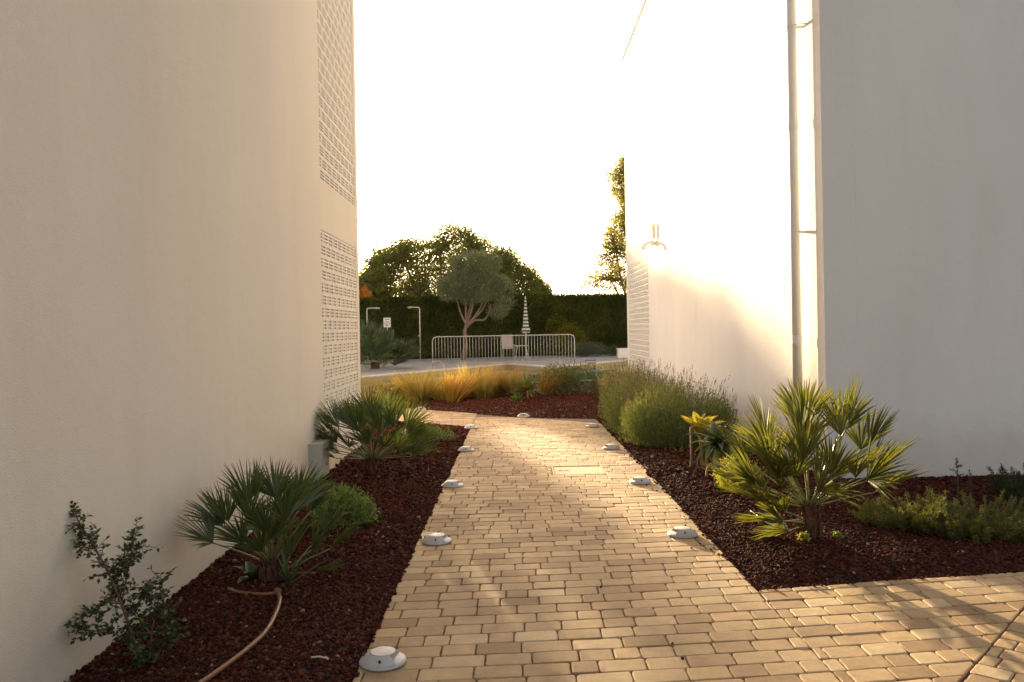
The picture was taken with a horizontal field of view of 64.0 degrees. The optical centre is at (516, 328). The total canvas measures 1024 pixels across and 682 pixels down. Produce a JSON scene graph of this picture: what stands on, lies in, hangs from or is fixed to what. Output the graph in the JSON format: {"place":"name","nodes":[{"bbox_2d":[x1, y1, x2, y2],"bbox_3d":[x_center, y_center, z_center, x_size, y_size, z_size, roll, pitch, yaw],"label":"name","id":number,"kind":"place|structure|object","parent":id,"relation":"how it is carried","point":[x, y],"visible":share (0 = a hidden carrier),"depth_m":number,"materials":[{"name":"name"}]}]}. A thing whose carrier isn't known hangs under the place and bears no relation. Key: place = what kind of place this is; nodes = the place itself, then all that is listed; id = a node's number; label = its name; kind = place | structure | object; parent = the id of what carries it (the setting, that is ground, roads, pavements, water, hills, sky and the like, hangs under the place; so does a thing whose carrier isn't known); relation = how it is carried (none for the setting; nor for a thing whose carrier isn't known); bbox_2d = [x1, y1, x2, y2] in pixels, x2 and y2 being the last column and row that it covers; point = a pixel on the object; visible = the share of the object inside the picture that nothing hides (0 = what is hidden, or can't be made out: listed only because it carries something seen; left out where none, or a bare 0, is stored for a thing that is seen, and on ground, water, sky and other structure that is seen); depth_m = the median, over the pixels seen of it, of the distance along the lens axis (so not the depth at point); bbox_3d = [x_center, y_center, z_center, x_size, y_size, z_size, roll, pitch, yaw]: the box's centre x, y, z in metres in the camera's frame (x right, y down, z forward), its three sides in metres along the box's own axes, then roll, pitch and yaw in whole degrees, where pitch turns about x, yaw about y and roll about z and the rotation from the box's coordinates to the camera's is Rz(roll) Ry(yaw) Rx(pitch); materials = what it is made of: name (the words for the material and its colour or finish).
{"place":"outdoors","nodes":[
{"label":"outdoors","id":0,"kind":"place"},
{"bbox_2d":[63,420,469,681],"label":"lava gravel","id":1,"kind":"structure","parent":0,"point":[206,577],"depth_m":4.23,"materials":[{"name":"brown gravel"}]},
{"bbox_2d":[63,501,190,675],"bbox_3d":[-1.671,1.093,3.427,0.574,0.764,0.313,-1,0,0],"label":"leafy shrub","id":2,"kind":"object","parent":1,"relation":"on","point":[141,658],"visible":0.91,"depth_m":3.42,"materials":[{"name":"green plant"}]},
{"bbox_2d":[198,587,281,681],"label":"garden hose","id":3,"kind":"object","parent":1,"relation":"on","point":[277,591],"visible":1,"depth_m":3.67,"materials":[{"name":"beige rubber"}]},
{"bbox_2d":[233,561,258,583],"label":"broadleaf weed","id":4,"kind":"object","parent":1,"relation":"on","point":[250,570],"visible":0.66,"depth_m":4.54,"materials":[{"name":"green plant"}]},
{"bbox_2d":[174,457,358,582],"bbox_3d":[-1.356,1.072,4.527,0.994,0.754,0.761,-1,0,0],"label":"fan palm","id":5,"kind":"object","parent":1,"relation":"on","point":[299,493],"visible":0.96,"depth_m":4.43,"materials":[{"name":"green plant"}]},
{"bbox_2d":[267,549,331,583],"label":"sword shoot","id":6,"kind":"object","parent":1,"relation":"on","point":[285,577],"visible":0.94,"depth_m":4.44,"materials":[{"name":"green plant"}]},
{"bbox_2d":[311,656,328,659],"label":"twig","id":7,"kind":"object","parent":1,"relation":"on","point":[323,657],"visible":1,"depth_m":3.42,"materials":[{"name":"wood"}]},
{"bbox_2d":[305,480,381,531],"bbox_3d":[-1.225,1.243,5.808,0.542,0.342,0.635,-1,0,0],"label":"mound shrub","id":8,"kind":"object","parent":1,"relation":"on","point":[354,501],"visible":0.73,"depth_m":5.71,"materials":[{"name":"green plant"}]},
{"bbox_2d":[313,382,441,472],"bbox_3d":[-1.407,0.995,7.981,1.387,0.923,1.077,-1,0,0],"label":"fan palm","id":9,"kind":"object","parent":1,"relation":"on","point":[351,415],"visible":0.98,"depth_m":7.83,"materials":[{"name":"green plant"}]},
{"bbox_2d":[361,385,398,429],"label":"wispy plant","id":10,"kind":"object","parent":1,"relation":"on","point":[367,424],"visible":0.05,"depth_m":11.55,"materials":[{"name":"green plant"}]},
{"bbox_2d":[398,425,455,442],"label":"creeping shrub","id":11,"kind":"object","parent":1,"relation":"on","point":[436,435],"visible":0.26,"depth_m":9.96,"materials":[{"name":"green plant"}]},
{"bbox_2d":[360,354,627,375],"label":"pool deck","id":12,"kind":"structure","parent":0,"point":[418,364],"depth_m":35.31,"materials":[{"name":"stone"}]},
{"bbox_2d":[359,282,375,297],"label":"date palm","id":13,"kind":"object","parent":12,"relation":"on","point":[363,291],"visible":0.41,"depth_m":43.20,"materials":[{"name":"orange plant"}]},
{"bbox_2d":[366,307,379,362],"bbox_3d":[-6.549,0.281,37.195,0.708,2.526,0.250,-1,0,0],"label":"outdoor shower","id":14,"kind":"object","parent":12,"relation":"on","point":[367,318],"visible":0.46,"depth_m":37.18,"materials":[{"name":"metal"}]},
{"bbox_2d":[359,243,392,297],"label":"broadleaf tree","id":15,"kind":"object","parent":12,"relation":"on","point":[375,269],"visible":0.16,"depth_m":46.13,"materials":[{"name":"green plant"}]},
{"bbox_2d":[383,318,390,329],"bbox_3d":[-5.939,0.516,37.620,0.330,2.036,0.070,-1,0,0],"label":"notice sign","id":16,"kind":"object","parent":12,"relation":"on","point":[387,322],"visible":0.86,"depth_m":37.59,"materials":[{"name":"metal"}]},
{"bbox_2d":[360,319,421,368],"bbox_3d":[-5.287,0.581,31.300,3.598,2.003,3.576,-1,0,-39],"label":"palm clump","id":17,"kind":"object","parent":12,"relation":"on","point":[382,345],"visible":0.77,"depth_m":30.66,"materials":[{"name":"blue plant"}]},
{"bbox_2d":[408,306,420,360],"bbox_3d":[-4.707,0.235,37.995,0.673,2.554,0.250,-1,0,0],"label":"outdoor shower","id":18,"kind":"object","parent":12,"relation":"on","point":[419,335],"visible":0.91,"depth_m":37.97,"materials":[{"name":"metal"}]},
{"bbox_2d":[359,217,521,297],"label":"broadleaf tree","id":19,"kind":"object","parent":12,"relation":"on","point":[410,257],"visible":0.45,"depth_m":47.28,"materials":[{"name":"green plant"}]},
{"bbox_2d":[431,248,517,359],"bbox_3d":[-2.008,-0.992,38.779,4.218,5.744,2.950,-1,0,0],"label":"olive tree","id":20,"kind":"object","parent":12,"relation":"on","point":[465,282],"visible":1,"depth_m":38.39,"materials":[{"name":"green plant"}]},
{"bbox_2d":[359,291,627,359],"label":"cypress hedge","id":21,"kind":"object","parent":12,"relation":"on","point":[601,317],"visible":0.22,"depth_m":42.10,"materials":[{"name":"green plant"}]},
{"bbox_2d":[432,334,574,365],"bbox_3d":[-0.515,0.847,32.520,5.681,1.185,0.044,-1,0,-2],"label":"pool railing","id":22,"kind":"object","parent":12,"relation":"on","point":[503,345],"visible":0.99,"depth_m":32.51,"materials":[{"name":"metal"}]},
{"bbox_2d":[501,336,514,357],"bbox_3d":[-0.442,0.865,39.756,0.596,1.146,0.632,-1,0,-9],"label":"garden chair","id":23,"kind":"object","parent":12,"relation":"on","point":[508,344],"visible":0.91,"depth_m":39.95,"materials":[{"name":"white fabric"}]},
{"bbox_2d":[487,242,554,295],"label":"broadleaf tree","id":24,"kind":"object","parent":12,"relation":"on","point":[523,275],"visible":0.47,"depth_m":46.12,"materials":[{"name":"green plant"}]},
{"bbox_2d":[521,296,530,357],"bbox_3d":[0.438,-0.084,39.775,0.560,3.013,0.560,-1,0,0],"label":"parasol","id":25,"kind":"object","parent":12,"relation":"on","point":[525,329],"visible":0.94,"depth_m":39.72,"materials":[{"name":"white fabric"}]},
{"bbox_2d":[541,313,590,353],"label":"bush","id":26,"kind":"object","parent":12,"relation":"on","point":[571,329],"visible":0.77,"depth_m":41.60,"materials":[{"name":"green plant"}]},
{"bbox_2d":[561,341,608,356],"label":"grey shrub","id":27,"kind":"object","parent":12,"relation":"on","point":[584,348],"visible":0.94,"depth_m":40.04,"materials":[{"name":"green plant"}]},
{"bbox_2d":[577,149,626,293],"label":"poplar tree","id":28,"kind":"object","parent":12,"relation":"on","point":[617,243],"visible":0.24,"depth_m":49.45,"materials":[{"name":"green plant"}]},
{"bbox_2d":[603,344,617,355],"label":"shrub","id":29,"kind":"object","parent":12,"relation":"on","point":[613,350],"visible":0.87,"depth_m":40.40,"materials":[{"name":"green plant"}]},
{"bbox_2d":[616,348,627,357],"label":"wall","id":30,"kind":"structure","parent":12,"relation":"on","point":[622,352],"depth_m":37.80,"materials":[{"name":"white paint"}]},
{"bbox_2d":[364,364,627,387],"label":"pool water","id":31,"kind":"structure","parent":0,"point":[533,372],"depth_m":28.41,"materials":[{"name":"teal liquid"}]},
{"bbox_2d":[354,0,643,294],"label":"sky","id":32,"kind":"structure","parent":0,"point":[505,118],"materials":[{"name":"white"}]},
{"bbox_2d":[387,379,616,419],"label":"lava gravel","id":33,"kind":"structure","parent":0,"point":[532,407],"depth_m":14.63,"materials":[{"name":"brown gravel"}]},
{"bbox_2d":[361,372,383,398],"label":"wispy plant","id":34,"kind":"object","parent":33,"relation":"on","point":[363,386],"visible":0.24,"depth_m":16.09,"materials":[{"name":"yellow plant"}]},
{"bbox_2d":[373,377,403,399],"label":"grass clump","id":35,"kind":"object","parent":33,"relation":"on","point":[387,387],"visible":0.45,"depth_m":16.01,"materials":[{"name":"yellow plant"}]},
{"bbox_2d":[390,369,425,399],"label":"grass clump","id":36,"kind":"object","parent":33,"relation":"on","point":[404,397],"visible":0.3,"depth_m":16.20,"materials":[{"name":"plant"}]},
{"bbox_2d":[390,367,448,401],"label":"grass clump","id":37,"kind":"object","parent":33,"relation":"on","point":[416,391],"visible":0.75,"depth_m":15.47,"materials":[{"name":"yellow plant"}]},
{"bbox_2d":[408,393,433,401],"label":"weed","id":38,"kind":"object","parent":33,"relation":"on","point":[423,399],"visible":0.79,"depth_m":15.43,"materials":[{"name":"green plant"}]},
{"bbox_2d":[418,370,456,399],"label":"grass clump","id":39,"kind":"object","parent":33,"relation":"on","point":[440,391],"visible":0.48,"depth_m":15.90,"materials":[{"name":"plant"}]},
{"bbox_2d":[439,367,488,401],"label":"grass clump","id":40,"kind":"object","parent":33,"relation":"on","point":[454,392],"visible":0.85,"depth_m":15.53,"materials":[{"name":"yellow plant"}]},
{"bbox_2d":[451,360,503,397],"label":"grass clump","id":41,"kind":"object","parent":33,"relation":"on","point":[470,395],"visible":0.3,"depth_m":16.28,"materials":[{"name":"yellow plant"}]},
{"bbox_2d":[455,368,501,398],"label":"grass clump","id":42,"kind":"object","parent":33,"relation":"on","point":[484,391],"visible":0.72,"depth_m":15.97,"materials":[{"name":"plant"}]},
{"bbox_2d":[479,359,523,394],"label":"grass clump","id":43,"kind":"object","parent":33,"relation":"on","point":[499,390],"visible":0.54,"depth_m":16.80,"materials":[{"name":"yellow plant"}]},
{"bbox_2d":[490,364,535,395],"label":"grass clump","id":44,"kind":"object","parent":33,"relation":"on","point":[507,390],"visible":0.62,"depth_m":16.66,"materials":[{"name":"plant"}]},
{"bbox_2d":[510,393,525,400],"bbox_3d":[0.003,1.303,15.547,0.387,0.198,0.378,-1,0,0],"label":"lime rosette","id":45,"kind":"object","parent":33,"relation":"on","point":[516,397],"visible":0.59,"depth_m":15.51,"materials":[{"name":"green plant"}]},
{"bbox_2d":[517,413,529,416],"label":"path light","id":46,"kind":"object","parent":33,"relation":"on","point":[523,415],"visible":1,"depth_m":12.97,"materials":[{"name":"metal"}]},
{"bbox_2d":[505,372,546,398],"bbox_3d":[0.180,1.139,15.856,0.830,0.617,0.856,-1,0,0],"label":"spiky rosette","id":47,"kind":"object","parent":33,"relation":"on","point":[527,384],"visible":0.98,"depth_m":15.82,"materials":[{"name":"green plant"}]},
{"bbox_2d":[532,364,579,394],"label":"grass clump","id":48,"kind":"object","parent":33,"relation":"on","point":[546,390],"visible":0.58,"depth_m":16.73,"materials":[{"name":"plant"}]},
{"bbox_2d":[534,360,602,394],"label":"dark shrub","id":49,"kind":"object","parent":33,"relation":"on","point":[566,371],"visible":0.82,"depth_m":16.75,"materials":[{"name":"green plant"}]},
{"bbox_2d":[585,379,607,392],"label":"bronze shrub","id":50,"kind":"object","parent":33,"relation":"on","point":[593,386],"visible":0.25,"depth_m":17.14,"materials":[{"name":"plant"}]},
{"bbox_2d":[595,355,650,398],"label":"wispy plant","id":51,"kind":"object","parent":33,"relation":"on","point":[610,372],"visible":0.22,"depth_m":15.15,"materials":[{"name":"green plant"}]},
{"bbox_2d":[353,408,1023,681],"bbox_3d":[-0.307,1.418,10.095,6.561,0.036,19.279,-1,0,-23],"label":"paved path","id":52,"kind":"structure","parent":0,"point":[980,613],"depth_m":4.14,"materials":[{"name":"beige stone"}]},
{"bbox_2d":[359,646,406,671],"bbox_3d":[-0.565,1.382,3.453,0.200,0.048,0.200,-1,0,0],"label":"path light","id":53,"kind":"object","parent":52,"relation":"on","point":[382,658],"visible":1,"depth_m":3.40,"materials":[{"name":"metal"}]},
{"bbox_2d":[422,533,451,545],"bbox_3d":[-0.527,1.381,5.404,0.200,0.048,0.200,-1,0,0],"label":"path light","id":54,"kind":"object","parent":52,"relation":"on","point":[434,539],"visible":1,"depth_m":5.34,"materials":[{"name":"metal"}]},
{"bbox_2d":[441,480,463,487],"bbox_3d":[-0.574,1.382,7.326,0.200,0.048,0.200,-1,0,0],"label":"path light","id":55,"kind":"object","parent":52,"relation":"on","point":[452,484],"visible":1,"depth_m":7.26,"materials":[{"name":"metal"}]},
{"bbox_2d":[458,446,474,451],"bbox_3d":[-0.584,1.382,9.455,0.200,0.048,0.200,-1,0,0],"label":"path light","id":56,"kind":"object","parent":52,"relation":"on","point":[465,449],"visible":1,"depth_m":9.39,"materials":[{"name":"metal"}]},
{"bbox_2d":[464,424,477,428],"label":"path light","id":57,"kind":"object","parent":52,"relation":"on","point":[470,426],"visible":1,"depth_m":11.54,"materials":[{"name":"metal"}]},
{"bbox_2d":[551,465,605,475],"bbox_3d":[0.601,1.404,8.068,0.503,0.031,0.492,-1,0,0],"label":"utility cover","id":58,"kind":"object","parent":52,"relation":"on","point":[580,469],"visible":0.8,"depth_m":8.06,"materials":[{"name":"beige concrete"}]},
{"bbox_2d":[585,423,599,427],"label":"path light","id":59,"kind":"object","parent":52,"relation":"on","point":[592,425],"visible":1,"depth_m":11.45,"materials":[{"name":"metal"}]},
{"bbox_2d":[602,444,619,449],"bbox_3d":[1.083,1.353,9.418,0.200,0.048,0.200,-1,0,0],"label":"path light","id":60,"kind":"object","parent":52,"relation":"on","point":[611,447],"visible":1,"depth_m":9.36,"materials":[{"name":"metal"}]},
{"bbox_2d":[629,476,650,484],"bbox_3d":[1.105,1.353,7.332,0.200,0.048,0.200,-1,0,0],"label":"path light","id":61,"kind":"object","parent":52,"relation":"on","point":[640,480],"visible":1,"depth_m":7.27,"materials":[{"name":"metal"}]},
{"bbox_2d":[667,526,697,538],"bbox_3d":[1.107,1.353,5.469,0.200,0.048,0.200,-1,0,0],"label":"path light","id":62,"kind":"object","parent":52,"relation":"on","point":[683,532],"visible":1,"depth_m":5.41,"materials":[{"name":"metal"}]},
{"bbox_2d":[596,418,1023,591],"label":"lava gravel","id":63,"kind":"structure","parent":0,"point":[929,541],"depth_m":5.28,"materials":[{"name":"brown gravel"}]},
{"bbox_2d":[590,359,674,420],"bbox_3d":[1.719,0.895,12.008,1.287,0.982,1.352,-1,0,0],"label":"lavender bush","id":64,"kind":"object","parent":63,"relation":"on","point":[601,393],"visible":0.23,"depth_m":11.96,"materials":[{"name":"green plant"}]},
{"bbox_2d":[599,359,701,433],"bbox_3d":[1.746,0.895,10.790,1.358,1.003,1.458,-1,0,0],"label":"lavender bush","id":65,"kind":"object","parent":63,"relation":"on","point":[614,419],"visible":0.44,"depth_m":10.69,"materials":[{"name":"green plant"}]},
{"bbox_2d":[614,361,742,448],"bbox_3d":[1.879,0.883,9.595,1.517,1.005,1.431,-1,0,0],"label":"lavender bush","id":66,"kind":"object","parent":63,"relation":"on","point":[670,424],"visible":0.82,"depth_m":9.35,"materials":[{"name":"green plant"}]},
{"bbox_2d":[681,411,727,467],"bbox_3d":[1.770,1.115,7.891,0.437,0.610,0.480,-1,0,26],"label":"succulent","id":67,"kind":"object","parent":63,"relation":"on","point":[694,419],"visible":0.72,"depth_m":7.88,"materials":[{"name":"yellow plant"}]},
{"bbox_2d":[684,421,742,476],"bbox_3d":[1.862,1.134,7.470,0.567,0.568,0.487,-1,0,-30],"label":"succulent","id":68,"kind":"object","parent":63,"relation":"on","point":[716,445],"visible":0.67,"depth_m":7.42,"materials":[{"name":"green plant"}]},
{"bbox_2d":[710,456,770,490],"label":"weed","id":69,"kind":"object","parent":63,"relation":"on","point":[724,479],"visible":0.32,"depth_m":6.79,"materials":[{"name":"plant"}]},
{"bbox_2d":[795,531,810,541],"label":"weed","id":70,"kind":"object","parent":63,"relation":"on","point":[802,535],"visible":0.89,"depth_m":5.10,"materials":[{"name":"yellow plant"}]},
{"bbox_2d":[700,372,929,539],"bbox_3d":[1.871,0.821,5.195,1.377,1.136,1.081,-1,0,0],"label":"fan palm","id":71,"kind":"object","parent":63,"relation":"on","point":[802,409],"visible":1,"depth_m":5.04,"materials":[{"name":"green plant"}]},
{"bbox_2d":[833,531,843,538],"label":"weed","id":72,"kind":"object","parent":63,"relation":"on","point":[837,534],"visible":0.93,"depth_m":5.16,"materials":[{"name":"green plant"}]},
{"bbox_2d":[847,486,977,534],"bbox_3d":[2.631,1.217,5.473,0.784,0.315,0.650,-1,0,28],"label":"juniper","id":73,"kind":"object","parent":63,"relation":"on","point":[886,516],"visible":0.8,"depth_m":5.40,"materials":[{"name":"green plant"}]},
{"bbox_2d":[949,458,972,502],"bbox_3d":[3.291,1.133,6.061,0.185,0.366,0.040,-1,0,0],"label":"rosemary","id":74,"kind":"object","parent":63,"relation":"on","point":[959,475],"visible":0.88,"depth_m":6.06,"materials":[{"name":"green plant"}]},
{"bbox_2d":[903,487,1023,543],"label":"juniper","id":75,"kind":"object","parent":63,"relation":"on","point":[1004,524],"visible":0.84,"depth_m":5.22,"materials":[{"name":"green plant"}]},
{"bbox_2d":[986,462,1023,508],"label":"juniper","id":76,"kind":"object","parent":63,"relation":"on","point":[1009,486],"visible":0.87,"depth_m":6.00,"materials":[{"name":"green plant"}]},
{"bbox_2d":[621,0,1023,478],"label":"white building","id":77,"kind":"structure","parent":0,"point":[829,192],"depth_m":7.45,"materials":[{"name":"paint"}]},
{"bbox_2d":[641,224,656,249],"bbox_3d":[2.613,-1.822,16.284,0.326,0.500,0.141,-1,0,-6],"label":"wall light","id":78,"kind":"object","parent":77,"relation":"attached to","point":[652,235],"visible":1,"depth_m":16.24,"materials":[{"name":"white paint"}]},
{"label":"ground","id":79,"kind":"structure","parent":0,"visible":0},
{"bbox_2d":[0,0,361,681],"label":"white building","id":80,"kind":"structure","parent":79,"relation":"on","point":[179,297],"depth_m":4.29,"materials":[{"name":"paint"}]},
{"bbox_2d":[308,439,329,478],"bbox_3d":[-1.839,1.210,7.631,0.133,0.315,0.316,-1,0,-1],"label":"cable box","id":81,"kind":"object","parent":80,"relation":"attached to","point":[317,453],"visible":0.95,"depth_m":7.48,"materials":[{"name":"grey plastic"}]},
{"bbox_2d":[361,361,627,381],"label":"pool wall","id":82,"kind":"structure","parent":79,"relation":"on","point":[499,366],"depth_m":30.30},
{"bbox_2d":[361,359,627,377],"bbox_3d":[-0.221,1.412,30.313,3.720,0.040,25.751,-1,0,34],"label":"pool coping","id":83,"kind":"object","parent":82,"relation":"on","point":[422,371],"visible":0.45,"depth_m":30.17,"materials":[{"name":"grey stone"}]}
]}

